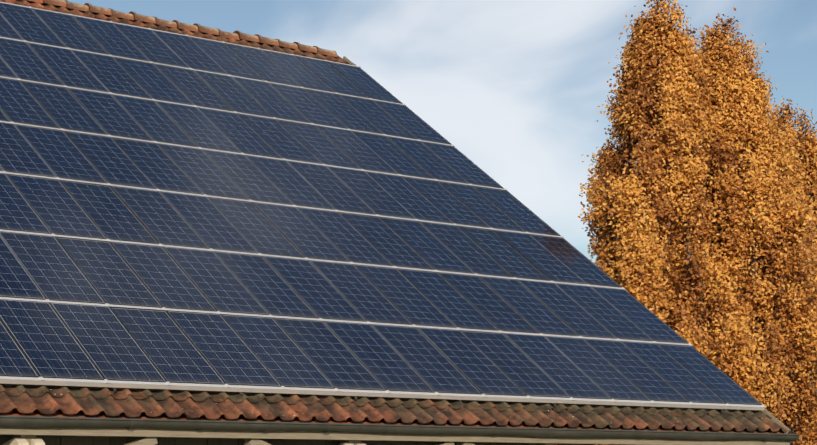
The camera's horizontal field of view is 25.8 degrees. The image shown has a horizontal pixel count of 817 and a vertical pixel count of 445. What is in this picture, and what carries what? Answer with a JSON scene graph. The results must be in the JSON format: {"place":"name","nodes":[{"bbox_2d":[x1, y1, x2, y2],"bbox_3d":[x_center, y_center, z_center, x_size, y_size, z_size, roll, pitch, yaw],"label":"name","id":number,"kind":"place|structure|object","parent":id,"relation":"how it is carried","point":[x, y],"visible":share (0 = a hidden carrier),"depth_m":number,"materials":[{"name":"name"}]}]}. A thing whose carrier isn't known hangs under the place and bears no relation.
{"place":"outdoors","nodes":[
{"label":"outdoors","id":0,"kind":"place"},
{"bbox_2d":[0,426,789,444],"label":"timber","id":1,"kind":"object","parent":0,"point":[147,435],"depth_m":18.15,"materials":[{"name":"brown wood"}]},
{"bbox_2d":[67,0,816,391],"label":"sky","id":2,"kind":"structure","parent":0,"point":[517,87],"materials":[{"name":"blue"}]},
{"bbox_2d":[745,98,816,444],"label":"tree","id":3,"kind":"object","parent":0,"point":[808,154],"depth_m":38.08,"materials":[{"name":"orange plant"}]},
{"label":"ground","id":4,"kind":"structure","parent":0,"visible":0},
{"bbox_2d":[0,435,528,444],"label":"board wall","id":5,"kind":"structure","parent":4,"relation":"on","point":[62,440],"depth_m":17.57,"materials":[{"name":"brown wood"}]},
{"bbox_2d":[555,0,805,444],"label":"tree","id":6,"kind":"object","parent":4,"relation":"on","point":[673,86],"depth_m":31.08,"materials":[{"name":"orange plant"}]},
{"bbox_2d":[641,26,785,372],"bbox_3d":[5.101,1.373,32.655,3.552,10.138,3.895,7,-10,-39],"label":"tree","id":7,"kind":"object","parent":4,"relation":"on","point":[721,280],"depth_m":31.11,"materials":[{"name":"orange plant"}]},
{"bbox_2d":[661,7,816,444],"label":"tree","id":8,"kind":"object","parent":4,"relation":"on","point":[737,79],"depth_m":31.44,"materials":[{"name":"orange plant"}]},
{"bbox_3d":[-3.730,0.859,18.503,19.035,2.678,3.670,7,-10,-39],"label":"timber","id":9,"kind":"object","parent":4,"relation":"on","visible":0},
{"bbox_2d":[0,3,783,433],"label":"roof deck","id":10,"kind":"structure","parent":9,"relation":"on","point":[222,417],"depth_m":18.62,"materials":[{"name":"ceramic"}]},
{"bbox_2d":[0,0,355,64],"bbox_3d":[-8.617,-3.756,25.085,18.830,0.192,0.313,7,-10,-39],"label":"ridge tiles","id":11,"kind":"object","parent":10,"relation":"on","point":[177,24],"visible":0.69,"depth_m":29.00,"materials":[{"name":"red ceramic"}]},
{"bbox_2d":[0,383,790,431],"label":"roof tiles","id":12,"kind":"object","parent":10,"relation":"on","point":[84,399],"visible":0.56,"depth_m":18.70,"materials":[{"name":"red ceramic"}]},
{"bbox_2d":[112,387,722,412],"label":"mounting brackets","id":13,"kind":"object","parent":10,"relation":"attached to","point":[241,393],"visible":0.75,"depth_m":18.87,"materials":[{"name":"silver metal"}]},
{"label":"tiles","id":14,"kind":"object","parent":10,"relation":"on","visible":0},
{"bbox_2d":[0,2,765,409],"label":"mounting rails","id":15,"kind":"object","parent":14,"relation":"on","point":[322,392],"visible":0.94,"depth_m":20.69,"materials":[{"name":"silver metal"}]},
{"bbox_2d":[0,2,761,404],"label":"pv frames","id":16,"kind":"structure","parent":15,"relation":"on","point":[340,212],"depth_m":22.52,"materials":[{"name":"metal"}]},
{"bbox_2d":[1,384,756,411],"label":"mounting rail","id":17,"kind":"object","parent":16,"relation":"attached to","point":[28,385],"visible":0.11,"depth_m":18.70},
{"bbox_2d":[0,3,759,403],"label":"solar panels","id":18,"kind":"object","parent":16,"relation":"in","point":[46,339],"visible":0.96,"depth_m":22.38,"materials":[{"name":"blue glass"}]},
{"bbox_2d":[343,56,789,433],"bbox_3d":[1.842,-0.044,26.956,0.030,6.795,9.597,7,-10,-39],"label":"barge board","id":19,"kind":"object","parent":14,"relation":"attached to","point":[774,419],"visible":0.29,"depth_m":23.01,"materials":[{"name":"brown wood"}]},
{"bbox_2d":[0,415,799,440],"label":"gutter","id":20,"kind":"object","parent":9,"relation":"attached to","point":[26,421],"visible":1,"depth_m":18.48,"materials":[{"name":"metal"}]}
]}

